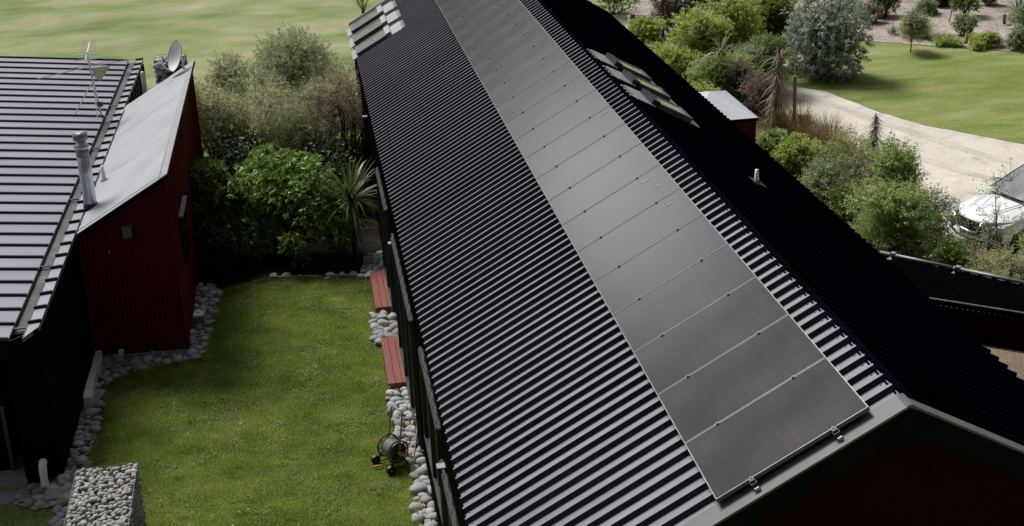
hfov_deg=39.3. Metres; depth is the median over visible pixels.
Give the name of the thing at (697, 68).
lime shrub
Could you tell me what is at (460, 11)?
solar panel
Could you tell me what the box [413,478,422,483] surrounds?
river stone
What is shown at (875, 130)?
lancewood
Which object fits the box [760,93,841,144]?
tussock grass
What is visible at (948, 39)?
garden shrub
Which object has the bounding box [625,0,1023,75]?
mulch
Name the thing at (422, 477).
river stone
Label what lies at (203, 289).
river stone
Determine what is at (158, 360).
river stone
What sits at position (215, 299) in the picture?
river stone
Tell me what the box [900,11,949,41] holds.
tussock grass
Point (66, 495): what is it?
river stone
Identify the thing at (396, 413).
river stone
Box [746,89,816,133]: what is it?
tussock grass
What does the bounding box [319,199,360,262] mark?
glossy shrub
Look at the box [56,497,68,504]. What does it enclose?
river stone
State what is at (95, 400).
river stone
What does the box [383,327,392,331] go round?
river stone
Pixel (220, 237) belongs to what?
olive shrub
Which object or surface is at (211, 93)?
wiry shrub
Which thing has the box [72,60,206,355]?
red extension
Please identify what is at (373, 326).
river stone
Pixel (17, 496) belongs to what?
river stone
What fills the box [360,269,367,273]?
river stone
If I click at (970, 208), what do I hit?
parked car
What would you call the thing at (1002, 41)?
tussock grass
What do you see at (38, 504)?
river stone
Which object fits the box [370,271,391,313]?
timber step
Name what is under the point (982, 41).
garden shrub
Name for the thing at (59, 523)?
river stone
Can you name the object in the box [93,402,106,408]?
river stone
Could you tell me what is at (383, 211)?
glazed door
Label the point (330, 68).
wiry shrub
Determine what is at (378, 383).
clover leaves
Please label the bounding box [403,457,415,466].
river stone
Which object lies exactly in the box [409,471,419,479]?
river stone
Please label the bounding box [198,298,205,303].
river stone
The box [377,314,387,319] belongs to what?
river stone
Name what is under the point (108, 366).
river stone
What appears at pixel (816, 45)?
silver bush
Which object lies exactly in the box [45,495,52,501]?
river stone
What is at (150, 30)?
ground
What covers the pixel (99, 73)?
television antenna
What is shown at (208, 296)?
river stone
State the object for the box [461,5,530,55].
solar panel
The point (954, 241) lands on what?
tussock grass
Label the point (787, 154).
green shrub
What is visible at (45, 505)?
pebbles
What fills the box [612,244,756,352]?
solar panel
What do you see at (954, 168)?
wheel track
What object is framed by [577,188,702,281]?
solar panel
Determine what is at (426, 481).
river stone
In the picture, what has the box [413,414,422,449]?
garden tap
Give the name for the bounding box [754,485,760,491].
mounting rail
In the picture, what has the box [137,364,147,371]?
river stone
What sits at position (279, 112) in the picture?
wiry shrub
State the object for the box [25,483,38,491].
river stone
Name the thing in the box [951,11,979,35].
garden shrub
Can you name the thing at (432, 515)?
river stone
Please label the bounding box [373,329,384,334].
river stone
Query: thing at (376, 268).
river stone
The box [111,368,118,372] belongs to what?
river stone
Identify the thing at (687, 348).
solar panel
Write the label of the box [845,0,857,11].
garden shrub
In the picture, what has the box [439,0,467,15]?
solar panel
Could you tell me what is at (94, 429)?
river stone
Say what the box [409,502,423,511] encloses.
river stone
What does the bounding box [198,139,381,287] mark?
soil
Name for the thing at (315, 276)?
edging board
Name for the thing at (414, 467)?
river stone
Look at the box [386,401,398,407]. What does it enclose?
river stone
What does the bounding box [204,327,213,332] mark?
river stone
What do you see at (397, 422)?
river stone
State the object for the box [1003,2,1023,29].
garden shrub
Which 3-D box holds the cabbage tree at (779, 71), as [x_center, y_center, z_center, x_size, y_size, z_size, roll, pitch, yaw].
[7.110,-4.531,38.409,1.246,2.487,1.140,-20,27,-38]
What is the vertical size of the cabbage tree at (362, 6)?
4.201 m
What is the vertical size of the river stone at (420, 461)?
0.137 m
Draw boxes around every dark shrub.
[196,130,271,224]
[292,133,365,215]
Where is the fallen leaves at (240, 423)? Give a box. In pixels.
[102,284,370,525]
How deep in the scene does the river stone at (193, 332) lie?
27.99 m
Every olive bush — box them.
[741,33,800,83]
[751,0,803,45]
[754,0,796,39]
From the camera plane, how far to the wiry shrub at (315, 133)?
36.38 m
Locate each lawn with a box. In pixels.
[89,278,416,525]
[797,41,1023,143]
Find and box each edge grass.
[101,276,266,388]
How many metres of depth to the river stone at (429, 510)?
21.41 m
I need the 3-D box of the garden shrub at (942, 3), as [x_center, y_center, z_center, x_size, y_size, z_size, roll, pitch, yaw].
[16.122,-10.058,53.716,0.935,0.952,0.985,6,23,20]
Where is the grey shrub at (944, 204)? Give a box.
[901,182,971,262]
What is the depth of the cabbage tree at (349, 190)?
31.35 m
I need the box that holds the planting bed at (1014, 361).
[711,84,1023,379]
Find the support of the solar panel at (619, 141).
attached to the mounting rail at (840, 438)
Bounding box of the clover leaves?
[94,276,408,525]
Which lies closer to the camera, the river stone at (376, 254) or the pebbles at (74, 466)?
the pebbles at (74, 466)
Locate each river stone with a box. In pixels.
[14,493,24,499]
[22,498,33,507]
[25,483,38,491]
[31,487,43,495]
[32,494,44,501]
[34,500,44,507]
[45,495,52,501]
[47,484,58,488]
[48,518,58,525]
[49,501,55,506]
[52,505,61,512]
[52,522,63,525]
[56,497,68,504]
[57,474,70,480]
[57,478,67,485]
[57,512,64,517]
[60,484,74,492]
[61,506,67,513]
[62,492,71,500]
[69,448,78,455]
[72,440,83,447]
[73,435,83,441]
[73,455,87,465]
[77,418,84,425]
[79,446,88,453]
[80,432,90,437]
[80,460,92,469]
[84,408,98,415]
[85,437,92,441]
[88,425,100,432]
[89,421,100,425]
[92,416,103,421]
[93,397,100,402]
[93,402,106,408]
[94,393,103,399]
[95,382,101,387]
[101,374,107,380]
[103,363,113,369]
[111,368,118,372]
[113,354,121,360]
[128,358,140,365]
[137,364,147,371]
[142,355,153,361]
[149,350,158,357]
[153,357,161,362]
[162,360,171,364]
[173,355,182,362]
[185,349,197,356]
[190,329,196,335]
[190,353,200,359]
[193,345,203,350]
[194,323,202,330]
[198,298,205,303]
[199,287,208,291]
[199,336,208,341]
[202,320,210,326]
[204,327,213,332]
[205,294,214,298]
[208,290,216,295]
[208,310,218,315]
[211,298,218,302]
[215,290,222,297]
[357,274,363,278]
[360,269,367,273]
[363,256,372,260]
[364,272,369,278]
[369,335,378,341]
[370,323,379,329]
[372,253,382,256]
[373,266,380,270]
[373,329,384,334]
[375,338,380,344]
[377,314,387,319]
[377,320,391,327]
[378,309,387,314]
[378,332,384,337]
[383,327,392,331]
[385,333,397,338]
[385,389,400,396]
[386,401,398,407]
[386,404,397,414]
[388,312,396,319]
[389,323,397,329]
[390,396,401,401]
[390,431,405,439]
[392,328,397,334]
[392,410,403,418]
[394,419,404,426]
[394,427,405,431]
[399,404,407,408]
[401,390,407,396]
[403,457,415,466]
[405,412,412,420]
[406,432,415,438]
[406,447,419,454]
[409,426,415,433]
[409,441,417,447]
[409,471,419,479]
[409,482,427,493]
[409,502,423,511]
[410,465,418,470]
[411,513,424,523]
[412,452,423,459]
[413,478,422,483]
[415,466,427,475]
[416,457,425,465]
[418,492,427,496]
[419,475,428,479]
[420,495,431,503]
[422,479,429,484]
[424,521,437,525]
[425,512,436,519]
[426,508,434,513]
[427,485,431,495]
[427,501,434,508]
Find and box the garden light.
[119,349,123,361]
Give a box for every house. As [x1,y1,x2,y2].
[0,56,188,490]
[347,0,1023,525]
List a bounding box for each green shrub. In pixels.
[756,126,790,156]
[769,131,828,180]
[795,151,859,209]
[822,177,863,227]
[837,174,951,260]
[861,129,930,221]
[916,227,979,272]
[1011,228,1023,260]
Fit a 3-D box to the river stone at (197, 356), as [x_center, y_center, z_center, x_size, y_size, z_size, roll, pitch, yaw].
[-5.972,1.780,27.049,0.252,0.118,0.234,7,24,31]
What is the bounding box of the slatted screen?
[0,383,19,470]
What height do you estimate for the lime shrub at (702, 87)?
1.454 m
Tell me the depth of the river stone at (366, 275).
30.46 m
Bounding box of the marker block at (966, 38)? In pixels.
[964,33,969,43]
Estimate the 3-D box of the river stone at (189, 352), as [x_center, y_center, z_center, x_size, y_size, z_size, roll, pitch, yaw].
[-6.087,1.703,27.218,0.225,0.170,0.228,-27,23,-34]
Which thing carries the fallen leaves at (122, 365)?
on the pebbles at (74, 466)
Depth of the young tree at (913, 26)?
46.70 m
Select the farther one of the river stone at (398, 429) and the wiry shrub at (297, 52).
the wiry shrub at (297, 52)
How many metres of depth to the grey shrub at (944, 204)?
29.97 m
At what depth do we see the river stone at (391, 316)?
28.28 m
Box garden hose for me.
[402,424,417,458]
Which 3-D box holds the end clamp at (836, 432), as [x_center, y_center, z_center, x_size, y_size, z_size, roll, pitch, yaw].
[2.855,1.499,12.591,0.097,0.115,0.073,-5,21,-7]
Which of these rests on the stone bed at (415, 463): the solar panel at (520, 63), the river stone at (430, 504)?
the river stone at (430, 504)
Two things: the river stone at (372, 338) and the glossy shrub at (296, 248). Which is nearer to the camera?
the river stone at (372, 338)
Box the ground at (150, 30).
[0,0,1022,525]
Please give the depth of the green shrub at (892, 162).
30.36 m
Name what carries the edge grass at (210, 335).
on the lawn at (253, 459)
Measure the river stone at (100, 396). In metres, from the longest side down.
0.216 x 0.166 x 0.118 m
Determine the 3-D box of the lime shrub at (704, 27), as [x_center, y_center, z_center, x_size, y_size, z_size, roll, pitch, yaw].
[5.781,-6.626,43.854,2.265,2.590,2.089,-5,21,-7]
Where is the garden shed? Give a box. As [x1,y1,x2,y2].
[699,90,758,142]
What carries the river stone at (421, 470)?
on the stone bed at (415, 463)
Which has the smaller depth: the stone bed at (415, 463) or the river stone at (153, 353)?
the stone bed at (415, 463)
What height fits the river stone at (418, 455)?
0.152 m
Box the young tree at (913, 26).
[897,8,929,51]
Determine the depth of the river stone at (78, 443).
23.91 m
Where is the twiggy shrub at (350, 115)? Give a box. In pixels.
[311,65,365,170]
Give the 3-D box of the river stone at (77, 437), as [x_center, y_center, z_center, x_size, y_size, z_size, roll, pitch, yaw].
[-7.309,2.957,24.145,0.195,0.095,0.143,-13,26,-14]
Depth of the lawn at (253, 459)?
24.38 m
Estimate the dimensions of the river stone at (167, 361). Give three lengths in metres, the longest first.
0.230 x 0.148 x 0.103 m
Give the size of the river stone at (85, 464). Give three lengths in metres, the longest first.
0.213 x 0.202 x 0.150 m
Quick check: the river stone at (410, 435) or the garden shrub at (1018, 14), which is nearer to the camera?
the river stone at (410, 435)
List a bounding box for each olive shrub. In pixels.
[191,153,252,252]
[195,218,245,280]
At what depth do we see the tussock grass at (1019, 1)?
51.36 m
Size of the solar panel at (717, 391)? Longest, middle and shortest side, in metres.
1.568 x 1.069 x 0.057 m
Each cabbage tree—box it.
[316,157,380,261]
[338,0,375,13]
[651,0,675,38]
[699,34,737,90]
[758,47,795,130]
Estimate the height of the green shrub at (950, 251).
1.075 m
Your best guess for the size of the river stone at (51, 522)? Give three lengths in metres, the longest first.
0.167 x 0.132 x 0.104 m
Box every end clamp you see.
[748,477,760,490]
[831,426,843,440]
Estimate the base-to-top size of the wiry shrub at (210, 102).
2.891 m
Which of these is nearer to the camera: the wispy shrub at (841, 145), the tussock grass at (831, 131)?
the wispy shrub at (841, 145)
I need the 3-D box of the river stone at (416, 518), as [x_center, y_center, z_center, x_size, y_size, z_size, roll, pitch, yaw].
[-1.393,3.781,21.260,0.202,0.139,0.200,-8,22,4]
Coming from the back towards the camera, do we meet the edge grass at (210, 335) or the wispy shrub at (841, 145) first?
the wispy shrub at (841, 145)
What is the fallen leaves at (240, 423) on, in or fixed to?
on the lawn at (253, 459)
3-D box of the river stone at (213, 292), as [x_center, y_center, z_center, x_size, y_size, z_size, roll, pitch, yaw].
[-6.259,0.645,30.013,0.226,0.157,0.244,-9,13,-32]
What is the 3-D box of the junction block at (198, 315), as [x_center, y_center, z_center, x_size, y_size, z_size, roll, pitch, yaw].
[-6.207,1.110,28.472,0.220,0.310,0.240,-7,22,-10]
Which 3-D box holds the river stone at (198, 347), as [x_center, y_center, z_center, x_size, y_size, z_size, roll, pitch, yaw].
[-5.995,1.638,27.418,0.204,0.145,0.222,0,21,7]
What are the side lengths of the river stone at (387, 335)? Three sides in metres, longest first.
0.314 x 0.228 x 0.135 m
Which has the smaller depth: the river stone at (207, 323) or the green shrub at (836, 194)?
the river stone at (207, 323)
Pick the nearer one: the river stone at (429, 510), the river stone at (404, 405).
the river stone at (429, 510)
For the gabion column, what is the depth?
34.83 m
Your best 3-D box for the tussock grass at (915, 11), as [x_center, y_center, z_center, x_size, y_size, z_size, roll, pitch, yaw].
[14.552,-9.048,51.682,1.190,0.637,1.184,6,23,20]
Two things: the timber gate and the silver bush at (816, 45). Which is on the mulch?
the timber gate
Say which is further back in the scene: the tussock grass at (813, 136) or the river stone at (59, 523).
the tussock grass at (813, 136)
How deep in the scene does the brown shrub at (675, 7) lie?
50.50 m
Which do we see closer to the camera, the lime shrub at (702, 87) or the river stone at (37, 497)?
the river stone at (37, 497)
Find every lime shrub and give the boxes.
[627,15,666,45]
[644,40,671,51]
[647,41,708,84]
[666,2,738,79]
[679,72,719,91]
[685,50,764,101]
[690,0,767,63]
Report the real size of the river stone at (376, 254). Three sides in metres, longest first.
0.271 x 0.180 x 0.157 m
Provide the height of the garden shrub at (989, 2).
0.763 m
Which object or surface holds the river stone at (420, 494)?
on the stone bed at (415, 463)
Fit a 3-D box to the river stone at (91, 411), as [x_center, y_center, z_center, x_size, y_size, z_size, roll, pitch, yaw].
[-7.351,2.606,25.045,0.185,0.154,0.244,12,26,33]
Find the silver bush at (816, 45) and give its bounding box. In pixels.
[776,0,876,82]
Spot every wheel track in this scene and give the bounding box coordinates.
[772,104,993,182]
[779,80,1022,165]
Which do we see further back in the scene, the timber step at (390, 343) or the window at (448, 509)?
the timber step at (390, 343)
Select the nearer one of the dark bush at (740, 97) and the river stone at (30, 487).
the river stone at (30, 487)
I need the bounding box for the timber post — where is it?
[792,76,796,121]
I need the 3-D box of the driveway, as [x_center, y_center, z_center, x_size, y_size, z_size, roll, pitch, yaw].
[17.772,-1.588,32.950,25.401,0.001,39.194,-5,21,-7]
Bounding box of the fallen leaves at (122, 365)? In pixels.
[54,282,216,525]
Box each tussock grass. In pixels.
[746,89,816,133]
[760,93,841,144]
[789,113,847,158]
[795,107,863,154]
[885,22,900,34]
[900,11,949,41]
[901,5,925,21]
[910,226,974,267]
[961,233,993,271]
[995,29,1006,46]
[999,0,1021,16]
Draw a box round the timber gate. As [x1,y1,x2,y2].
[630,14,637,29]
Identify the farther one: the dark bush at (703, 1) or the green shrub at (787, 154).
the dark bush at (703, 1)
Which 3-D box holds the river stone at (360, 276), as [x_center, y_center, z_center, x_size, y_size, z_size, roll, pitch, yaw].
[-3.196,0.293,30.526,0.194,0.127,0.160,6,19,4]
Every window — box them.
[178,195,189,265]
[418,347,442,525]
[438,459,458,525]
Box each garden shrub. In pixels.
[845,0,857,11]
[857,0,883,23]
[867,0,902,18]
[914,0,939,14]
[930,32,965,47]
[934,0,951,6]
[949,0,983,14]
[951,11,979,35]
[967,29,1001,51]
[981,0,997,5]
[1002,26,1023,51]
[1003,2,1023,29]
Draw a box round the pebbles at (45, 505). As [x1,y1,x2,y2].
[14,256,437,524]
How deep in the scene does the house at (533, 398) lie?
17.18 m
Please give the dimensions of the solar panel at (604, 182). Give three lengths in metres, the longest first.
1.568 x 1.069 x 0.057 m
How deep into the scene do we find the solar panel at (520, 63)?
26.82 m
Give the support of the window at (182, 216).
in the red extension
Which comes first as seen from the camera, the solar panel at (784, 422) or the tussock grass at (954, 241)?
the solar panel at (784, 422)
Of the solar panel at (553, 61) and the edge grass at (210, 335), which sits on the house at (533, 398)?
the solar panel at (553, 61)
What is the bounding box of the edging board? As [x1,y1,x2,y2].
[272,274,357,279]
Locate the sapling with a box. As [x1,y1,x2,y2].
[968,158,1023,256]
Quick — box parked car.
[949,163,1023,253]
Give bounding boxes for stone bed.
[392,391,436,525]
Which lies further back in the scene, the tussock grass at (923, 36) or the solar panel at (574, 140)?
the tussock grass at (923, 36)
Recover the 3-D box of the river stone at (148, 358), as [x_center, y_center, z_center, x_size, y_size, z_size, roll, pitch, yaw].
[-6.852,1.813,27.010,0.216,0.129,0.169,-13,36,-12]
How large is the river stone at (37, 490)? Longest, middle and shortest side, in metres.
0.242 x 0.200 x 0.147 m
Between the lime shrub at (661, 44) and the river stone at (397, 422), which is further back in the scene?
the lime shrub at (661, 44)
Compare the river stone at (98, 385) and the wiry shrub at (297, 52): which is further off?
the wiry shrub at (297, 52)
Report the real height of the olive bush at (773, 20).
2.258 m
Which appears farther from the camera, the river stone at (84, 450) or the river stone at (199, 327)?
the river stone at (199, 327)
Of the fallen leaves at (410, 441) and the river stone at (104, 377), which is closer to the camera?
the fallen leaves at (410, 441)
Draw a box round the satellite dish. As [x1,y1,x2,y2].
[156,40,196,79]
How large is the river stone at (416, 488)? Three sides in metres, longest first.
0.315 x 0.213 x 0.166 m
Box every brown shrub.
[646,0,702,39]
[725,56,752,102]
[734,62,792,125]
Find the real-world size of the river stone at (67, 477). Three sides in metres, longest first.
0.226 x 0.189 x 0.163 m
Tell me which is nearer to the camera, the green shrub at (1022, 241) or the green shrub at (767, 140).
the green shrub at (1022, 241)
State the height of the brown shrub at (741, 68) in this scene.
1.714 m
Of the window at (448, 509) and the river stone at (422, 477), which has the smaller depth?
the window at (448, 509)
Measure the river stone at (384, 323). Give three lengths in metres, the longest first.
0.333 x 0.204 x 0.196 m
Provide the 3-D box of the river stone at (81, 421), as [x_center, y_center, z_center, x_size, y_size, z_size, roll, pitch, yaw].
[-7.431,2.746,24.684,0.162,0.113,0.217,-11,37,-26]
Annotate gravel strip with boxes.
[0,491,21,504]
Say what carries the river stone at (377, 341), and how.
on the stone bed
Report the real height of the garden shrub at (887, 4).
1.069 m
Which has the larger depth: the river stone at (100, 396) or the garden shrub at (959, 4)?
the garden shrub at (959, 4)
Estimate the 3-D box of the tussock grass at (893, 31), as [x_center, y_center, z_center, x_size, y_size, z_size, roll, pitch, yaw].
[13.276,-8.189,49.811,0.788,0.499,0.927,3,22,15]
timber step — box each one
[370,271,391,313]
[381,336,406,389]
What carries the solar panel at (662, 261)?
attached to the mounting rail at (840, 438)
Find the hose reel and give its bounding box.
[371,405,412,474]
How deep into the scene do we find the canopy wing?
20.96 m
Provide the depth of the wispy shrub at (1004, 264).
27.73 m
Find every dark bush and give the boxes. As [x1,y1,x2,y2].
[597,0,639,14]
[686,0,719,13]
[726,30,779,77]
[731,73,771,115]
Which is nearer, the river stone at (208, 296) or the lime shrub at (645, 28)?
the river stone at (208, 296)
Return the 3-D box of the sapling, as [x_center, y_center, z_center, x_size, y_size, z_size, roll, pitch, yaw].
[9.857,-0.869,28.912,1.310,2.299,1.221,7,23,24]
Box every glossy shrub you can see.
[206,142,358,260]
[277,229,311,269]
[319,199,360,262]
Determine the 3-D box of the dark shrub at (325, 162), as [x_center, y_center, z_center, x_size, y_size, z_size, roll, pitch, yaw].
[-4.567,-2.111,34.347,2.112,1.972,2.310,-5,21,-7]
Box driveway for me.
[699,68,1023,262]
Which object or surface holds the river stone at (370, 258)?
on the stone bed
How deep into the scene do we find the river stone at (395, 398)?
24.94 m
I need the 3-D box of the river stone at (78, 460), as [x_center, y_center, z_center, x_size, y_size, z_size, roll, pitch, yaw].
[-7.031,3.225,23.383,0.224,0.159,0.228,-5,15,-26]
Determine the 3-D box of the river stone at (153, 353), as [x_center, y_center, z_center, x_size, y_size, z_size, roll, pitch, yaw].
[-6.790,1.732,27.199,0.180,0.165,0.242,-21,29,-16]
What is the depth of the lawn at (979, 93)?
43.16 m
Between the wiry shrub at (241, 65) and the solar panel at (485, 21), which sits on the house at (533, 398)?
the solar panel at (485, 21)
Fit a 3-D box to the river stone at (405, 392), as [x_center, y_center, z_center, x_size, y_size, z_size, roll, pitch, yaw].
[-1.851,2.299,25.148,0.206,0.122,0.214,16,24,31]
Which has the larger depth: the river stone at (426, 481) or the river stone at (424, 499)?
the river stone at (426, 481)
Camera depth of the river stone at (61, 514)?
21.80 m
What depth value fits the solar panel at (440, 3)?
34.47 m
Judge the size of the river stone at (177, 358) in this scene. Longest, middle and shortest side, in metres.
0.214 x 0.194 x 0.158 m
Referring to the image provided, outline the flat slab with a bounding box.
[45,487,62,501]
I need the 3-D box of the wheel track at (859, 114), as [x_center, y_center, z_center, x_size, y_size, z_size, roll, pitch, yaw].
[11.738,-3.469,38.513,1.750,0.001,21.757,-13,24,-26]
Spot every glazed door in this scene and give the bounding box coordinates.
[375,167,395,312]
[390,233,421,445]
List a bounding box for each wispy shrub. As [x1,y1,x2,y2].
[800,122,887,211]
[962,240,1023,283]
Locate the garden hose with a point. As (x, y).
(415, 440)
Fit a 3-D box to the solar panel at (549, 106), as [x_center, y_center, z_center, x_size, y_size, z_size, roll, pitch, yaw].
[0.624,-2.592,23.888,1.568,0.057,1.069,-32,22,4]
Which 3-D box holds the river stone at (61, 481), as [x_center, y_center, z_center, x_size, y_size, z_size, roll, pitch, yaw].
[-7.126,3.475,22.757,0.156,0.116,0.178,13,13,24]
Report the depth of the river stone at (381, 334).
27.47 m
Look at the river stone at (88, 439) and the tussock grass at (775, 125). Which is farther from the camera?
the tussock grass at (775, 125)
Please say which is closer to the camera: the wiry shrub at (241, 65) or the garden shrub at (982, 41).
the wiry shrub at (241, 65)
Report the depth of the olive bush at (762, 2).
48.73 m
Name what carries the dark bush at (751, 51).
on the planting bed at (1014, 361)
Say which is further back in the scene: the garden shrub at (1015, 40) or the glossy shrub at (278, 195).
the garden shrub at (1015, 40)
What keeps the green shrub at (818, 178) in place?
on the planting bed at (1014, 361)
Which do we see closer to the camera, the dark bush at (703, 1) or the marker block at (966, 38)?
the marker block at (966, 38)
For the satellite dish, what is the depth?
34.23 m
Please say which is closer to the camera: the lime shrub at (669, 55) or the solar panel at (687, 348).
the solar panel at (687, 348)
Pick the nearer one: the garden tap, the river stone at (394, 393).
the garden tap
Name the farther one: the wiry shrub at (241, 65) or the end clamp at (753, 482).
the wiry shrub at (241, 65)
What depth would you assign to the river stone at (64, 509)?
21.91 m
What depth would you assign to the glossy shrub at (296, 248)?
30.80 m
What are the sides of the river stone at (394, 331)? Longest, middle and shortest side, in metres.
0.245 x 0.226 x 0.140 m
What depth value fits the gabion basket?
20.32 m
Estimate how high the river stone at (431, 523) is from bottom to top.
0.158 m
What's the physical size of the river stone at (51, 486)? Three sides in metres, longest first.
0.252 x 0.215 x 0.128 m
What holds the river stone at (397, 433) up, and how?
on the stone bed at (415, 463)
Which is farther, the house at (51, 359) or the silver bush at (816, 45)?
the silver bush at (816, 45)
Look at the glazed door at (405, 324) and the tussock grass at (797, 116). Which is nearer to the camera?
the glazed door at (405, 324)
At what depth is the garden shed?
34.55 m
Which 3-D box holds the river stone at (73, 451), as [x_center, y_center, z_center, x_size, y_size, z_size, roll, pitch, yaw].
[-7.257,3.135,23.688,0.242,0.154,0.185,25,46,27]
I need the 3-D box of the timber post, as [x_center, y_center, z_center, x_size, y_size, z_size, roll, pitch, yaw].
[7.597,-4.190,38.553,0.113,1.701,0.110,-5,21,-7]
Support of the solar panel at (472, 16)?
on the house at (533, 398)
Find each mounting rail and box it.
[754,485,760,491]
[837,435,843,441]
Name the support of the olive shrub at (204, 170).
on the soil
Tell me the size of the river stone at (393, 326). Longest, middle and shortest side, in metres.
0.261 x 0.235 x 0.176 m
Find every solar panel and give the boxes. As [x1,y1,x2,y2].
[435,0,449,6]
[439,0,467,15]
[444,0,486,24]
[449,0,507,34]
[455,0,522,44]
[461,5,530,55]
[467,14,539,66]
[473,25,549,79]
[480,36,559,92]
[488,48,569,106]
[496,60,581,122]
[505,74,594,139]
[514,89,608,158]
[525,105,623,178]
[536,123,640,200]
[548,142,659,224]
[562,164,679,251]
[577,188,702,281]
[594,214,727,314]
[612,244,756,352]
[634,277,788,394]
[657,315,825,443]
[685,358,869,501]
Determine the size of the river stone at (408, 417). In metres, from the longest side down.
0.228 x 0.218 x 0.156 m
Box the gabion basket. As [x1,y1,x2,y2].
[64,462,146,525]
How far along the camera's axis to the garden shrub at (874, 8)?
51.55 m
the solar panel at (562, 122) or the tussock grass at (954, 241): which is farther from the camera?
the tussock grass at (954, 241)
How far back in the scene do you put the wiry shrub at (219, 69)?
39.77 m
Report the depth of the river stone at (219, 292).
29.80 m
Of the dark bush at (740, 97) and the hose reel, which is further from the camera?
the dark bush at (740, 97)
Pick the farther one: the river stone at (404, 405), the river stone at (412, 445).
the river stone at (404, 405)
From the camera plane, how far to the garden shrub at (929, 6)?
52.48 m
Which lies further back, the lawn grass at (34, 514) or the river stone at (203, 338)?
the river stone at (203, 338)
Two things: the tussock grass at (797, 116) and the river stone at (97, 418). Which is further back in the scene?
the tussock grass at (797, 116)
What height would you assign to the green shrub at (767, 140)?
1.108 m
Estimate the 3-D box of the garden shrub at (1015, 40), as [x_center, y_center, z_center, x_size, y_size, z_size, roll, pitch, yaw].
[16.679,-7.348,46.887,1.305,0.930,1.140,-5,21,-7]
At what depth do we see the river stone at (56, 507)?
22.01 m
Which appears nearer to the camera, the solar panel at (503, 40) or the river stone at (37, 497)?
the river stone at (37, 497)
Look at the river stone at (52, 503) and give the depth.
22.12 m
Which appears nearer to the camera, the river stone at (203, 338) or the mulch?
the river stone at (203, 338)
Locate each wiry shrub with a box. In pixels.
[194,79,241,155]
[194,79,269,163]
[201,47,252,100]
[203,75,328,174]
[205,48,307,145]
[247,22,351,123]
[265,72,362,162]
[293,52,360,151]
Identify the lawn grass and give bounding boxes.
[0,503,67,525]
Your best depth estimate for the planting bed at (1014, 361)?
25.63 m
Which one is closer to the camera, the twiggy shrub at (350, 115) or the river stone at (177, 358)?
the river stone at (177, 358)
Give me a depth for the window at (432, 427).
19.73 m
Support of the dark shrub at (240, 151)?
on the soil
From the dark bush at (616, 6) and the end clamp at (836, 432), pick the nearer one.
the end clamp at (836, 432)
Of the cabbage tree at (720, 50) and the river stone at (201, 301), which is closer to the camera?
the river stone at (201, 301)
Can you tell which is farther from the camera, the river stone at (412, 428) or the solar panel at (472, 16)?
the solar panel at (472, 16)
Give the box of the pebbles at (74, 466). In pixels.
[52,284,217,524]
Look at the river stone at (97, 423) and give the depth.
24.59 m
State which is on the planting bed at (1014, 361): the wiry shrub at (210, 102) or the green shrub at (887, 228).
the green shrub at (887, 228)
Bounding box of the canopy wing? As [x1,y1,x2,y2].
[878,250,1023,353]
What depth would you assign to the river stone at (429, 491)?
21.97 m
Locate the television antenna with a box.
[37,41,140,120]
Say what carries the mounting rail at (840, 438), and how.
attached to the house at (533, 398)
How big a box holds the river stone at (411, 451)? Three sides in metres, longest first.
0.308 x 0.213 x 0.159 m
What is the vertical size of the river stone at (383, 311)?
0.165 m
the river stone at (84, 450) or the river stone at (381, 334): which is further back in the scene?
the river stone at (381, 334)
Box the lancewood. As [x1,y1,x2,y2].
[858,113,885,182]
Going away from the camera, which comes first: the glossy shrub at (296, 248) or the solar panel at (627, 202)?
the solar panel at (627, 202)
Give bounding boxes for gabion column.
[152,54,186,84]
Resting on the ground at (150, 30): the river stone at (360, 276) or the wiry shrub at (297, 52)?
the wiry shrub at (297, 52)
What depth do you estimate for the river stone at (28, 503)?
22.11 m
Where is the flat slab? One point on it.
(54, 492)
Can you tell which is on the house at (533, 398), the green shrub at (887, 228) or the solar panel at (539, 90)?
the solar panel at (539, 90)

